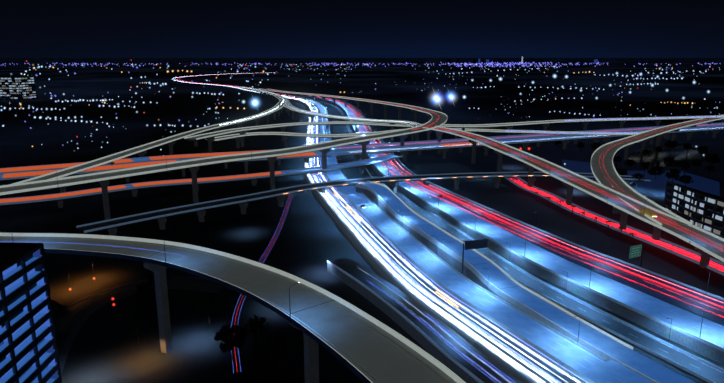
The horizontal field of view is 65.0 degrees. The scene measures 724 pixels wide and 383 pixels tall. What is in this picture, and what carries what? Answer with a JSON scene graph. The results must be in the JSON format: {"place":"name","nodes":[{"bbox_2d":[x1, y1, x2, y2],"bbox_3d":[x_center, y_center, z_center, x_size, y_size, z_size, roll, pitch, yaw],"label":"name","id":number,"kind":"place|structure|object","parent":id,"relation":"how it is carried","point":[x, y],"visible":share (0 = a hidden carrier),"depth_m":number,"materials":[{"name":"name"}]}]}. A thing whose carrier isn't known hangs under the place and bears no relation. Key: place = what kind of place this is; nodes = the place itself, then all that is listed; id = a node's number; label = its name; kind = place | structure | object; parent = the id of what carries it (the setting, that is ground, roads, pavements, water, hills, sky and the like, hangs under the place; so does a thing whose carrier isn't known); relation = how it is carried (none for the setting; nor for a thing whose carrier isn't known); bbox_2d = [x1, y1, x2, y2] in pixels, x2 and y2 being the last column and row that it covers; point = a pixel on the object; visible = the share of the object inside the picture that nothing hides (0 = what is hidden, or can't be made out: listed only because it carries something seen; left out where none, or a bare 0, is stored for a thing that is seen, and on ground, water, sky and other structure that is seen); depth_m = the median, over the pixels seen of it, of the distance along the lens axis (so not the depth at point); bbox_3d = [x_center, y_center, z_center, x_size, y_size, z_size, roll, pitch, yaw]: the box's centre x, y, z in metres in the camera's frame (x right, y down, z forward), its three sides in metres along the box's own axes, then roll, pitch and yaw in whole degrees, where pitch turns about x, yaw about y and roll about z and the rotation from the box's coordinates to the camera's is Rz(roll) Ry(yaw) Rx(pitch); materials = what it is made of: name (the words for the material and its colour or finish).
{"place":"outdoors","nodes":[
{"label":"outdoors","id":0,"kind":"place"},
{"bbox_2d":[0,242,61,382],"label":"office building","id":1,"kind":"structure","parent":0,"point":[20,276],"depth_m":174.86,"materials":[{"name":"blue glass"}]},
{"bbox_2d":[0,58,723,382],"bbox_3d":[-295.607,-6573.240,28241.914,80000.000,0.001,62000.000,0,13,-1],"label":"ground","id":2,"kind":"structure","parent":0,"point":[312,239],"depth_m":682.23,"materials":[{"name":"black"}]},
{"bbox_2d":[0,77,36,99],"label":"building","id":3,"kind":"structure","parent":2,"relation":"on","point":[17,88],"depth_m":1646.97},
{"bbox_2d":[28,276,224,382],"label":"local streets","id":4,"kind":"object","parent":2,"relation":"on","point":[70,324],"visible":0.6,"depth_m":289.10,"materials":[{"name":"black asphalt"}]},
{"bbox_2d":[9,99,286,192],"bbox_3d":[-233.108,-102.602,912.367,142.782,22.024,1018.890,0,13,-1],"label":"flyover","id":5,"kind":"object","parent":2,"relation":"on","point":[141,151],"visible":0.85,"depth_m":654.05,"materials":[{"name":"grey concrete"}]},
{"bbox_2d":[0,154,402,207],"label":"overpass","id":6,"kind":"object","parent":2,"relation":"on","point":[360,165],"depth_m":531.04,"materials":[{"name":"grey concrete"}]},
{"bbox_2d":[0,142,479,202],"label":"light trails","id":7,"kind":"object","parent":6,"relation":"on","point":[115,167],"visible":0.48,"depth_m":551.80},
{"bbox_2d":[0,88,447,219],"bbox_3d":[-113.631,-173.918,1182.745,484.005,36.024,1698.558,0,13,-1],"label":"overpass","id":8,"kind":"object","parent":2,"relation":"on","point":[192,165],"visible":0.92,"depth_m":510.40,"materials":[{"name":"grey concrete"}]},
{"bbox_2d":[0,233,465,382],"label":"ramp","id":9,"kind":"structure","parent":2,"relation":"on","point":[364,347],"depth_m":186.52,"materials":[{"name":"grey concrete"}]},
{"bbox_2d":[171,73,303,98],"bbox_3d":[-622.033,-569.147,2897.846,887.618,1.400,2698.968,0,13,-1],"label":"overpass","id":10,"kind":"object","parent":2,"relation":"on","point":[176,79],"visible":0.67,"depth_m":2409.79,"materials":[{"name":"concrete"}]},
{"bbox_2d":[25,57,597,63],"bbox_3d":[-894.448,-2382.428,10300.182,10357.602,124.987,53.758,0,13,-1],"label":"skyline","id":11,"kind":"structure","parent":2,"relation":"on","point":[500,60],"depth_m":10318.48},
{"bbox_2d":[240,86,421,140],"bbox_3d":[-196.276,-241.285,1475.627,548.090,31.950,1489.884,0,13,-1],"label":"overpass","id":12,"kind":"object","parent":2,"relation":"on","point":[311,115],"visible":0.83,"depth_m":954.02,"materials":[{"name":"grey concrete"}]},
{"bbox_2d":[1,62,710,304],"bbox_3d":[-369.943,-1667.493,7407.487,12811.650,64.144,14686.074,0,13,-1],"label":"city lights","id":13,"kind":"object","parent":2,"relation":"on","point":[340,92],"visible":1,"depth_m":3142.61},
{"bbox_2d":[0,122,723,189],"bbox_3d":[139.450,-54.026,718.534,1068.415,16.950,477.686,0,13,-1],"label":"viaduct","id":14,"kind":"object","parent":2,"relation":"on","point":[525,141],"visible":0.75,"depth_m":693.30,"materials":[{"name":"grey concrete"}]},
{"bbox_2d":[76,172,650,235],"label":"cross bridge","id":15,"kind":"structure","parent":2,"relation":"on","point":[160,216],"depth_m":470.27,"materials":[{"name":"concrete"}]},
{"bbox_2d":[287,170,527,186],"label":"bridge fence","id":16,"kind":"object","parent":15,"relation":"on","point":[418,174],"visible":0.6,"depth_m":532.00,"materials":[{"name":"grey"}]},
{"bbox_2d":[10,89,718,382],"bbox_3d":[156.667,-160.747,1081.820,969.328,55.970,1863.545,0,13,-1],"label":"street lights","id":17,"kind":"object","parent":2,"relation":"on","point":[432,235],"visible":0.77,"depth_m":333.69,"materials":[{"name":"grey metal"}]},
{"bbox_2d":[26,134,720,362],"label":"trees","id":18,"kind":"object","parent":2,"relation":"on","point":[229,339],"visible":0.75,"depth_m":260.24,"materials":[{"name":"black plant"}]},
{"bbox_2d":[212,128,669,147],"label":"overpass","id":19,"kind":"object","parent":2,"relation":"on","point":[284,135],"visible":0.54,"depth_m":788.41,"materials":[{"name":"grey concrete"}]},
{"bbox_2d":[184,115,723,152],"bbox_3d":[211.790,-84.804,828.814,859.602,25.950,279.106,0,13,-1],"label":"overpass","id":20,"kind":"object","parent":2,"relation":"on","point":[209,137],"visible":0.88,"depth_m":841.07,"materials":[{"name":"grey concrete"}]},
{"bbox_2d":[462,239,487,273],"bbox_3d":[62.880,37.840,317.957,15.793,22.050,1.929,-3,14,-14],"label":"guide sign","id":21,"kind":"object","parent":2,"relation":"on","point":[476,244],"visible":0.81,"depth_m":316.19,"materials":[{"name":"grey"}]},
{"bbox_2d":[282,94,723,382],"bbox_3d":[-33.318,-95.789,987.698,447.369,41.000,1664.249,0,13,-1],"label":"highway","id":22,"kind":"structure","parent":2,"relation":"on","point":[648,308],"depth_m":286.61,"materials":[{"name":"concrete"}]},
{"bbox_2d":[0,73,723,382],"bbox_3d":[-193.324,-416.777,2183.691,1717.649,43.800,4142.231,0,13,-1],"label":"light trails","id":23,"kind":"object","parent":22,"relation":"on","point":[363,231],"visible":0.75,"depth_m":350.11,"materials":[{"name":"white"}]},
{"bbox_2d":[356,181,695,382],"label":"lane","id":24,"kind":"structure","parent":2,"relation":"on","point":[500,282],"depth_m":283.82,"materials":[{"name":"blue asphalt"}]},
{"bbox_2d":[422,126,723,267],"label":"ramp","id":25,"kind":"structure","parent":2,"relation":"on","point":[705,250],"depth_m":433.93,"materials":[{"name":"grey concrete"}]},
{"bbox_2d":[639,209,656,217],"bbox_3d":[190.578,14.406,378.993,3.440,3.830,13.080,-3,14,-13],"label":"car","id":26,"kind":"object","parent":25,"relation":"on","point":[649,213],"visible":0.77,"depth_m":377.17,"materials":[{"name":"orange"}]},
{"bbox_2d":[629,244,643,266],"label":"road sign","id":27,"kind":"object","parent":2,"relation":"on","point":[635,251],"visible":0.96,"depth_m":314.50,"materials":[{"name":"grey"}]},
{"bbox_2d":[562,160,719,196],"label":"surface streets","id":28,"kind":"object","parent":2,"relation":"on","point":[656,186],"visible":0.6,"depth_m":567.21,"materials":[{"name":"blue asphalt"}]},
{"bbox_2d":[590,114,723,240],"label":"ramp","id":29,"kind":"structure","parent":2,"relation":"on","point":[604,178],"depth_m":536.56,"materials":[{"name":"grey concrete"}]},
{"bbox_2d":[663,181,723,238],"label":"building","id":30,"kind":"structure","parent":2,"relation":"on","point":[704,210],"depth_m":409.41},
{"bbox_2d":[0,0,723,57],"label":"sky","id":31,"kind":"structure","parent":0,"point":[28,28],"materials":[{"name":"black"}]},
{"bbox_2d":[506,177,723,275],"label":"frontage road","id":32,"kind":"structure","parent":0,"point":[697,254],"depth_m":406.38,"materials":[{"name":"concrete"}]},
{"bbox_2d":[628,144,709,167],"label":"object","id":33,"kind":"structure","parent":0,"point":[664,157],"depth_m":716.48,"materials":[{"name":"black plant"}]}
]}

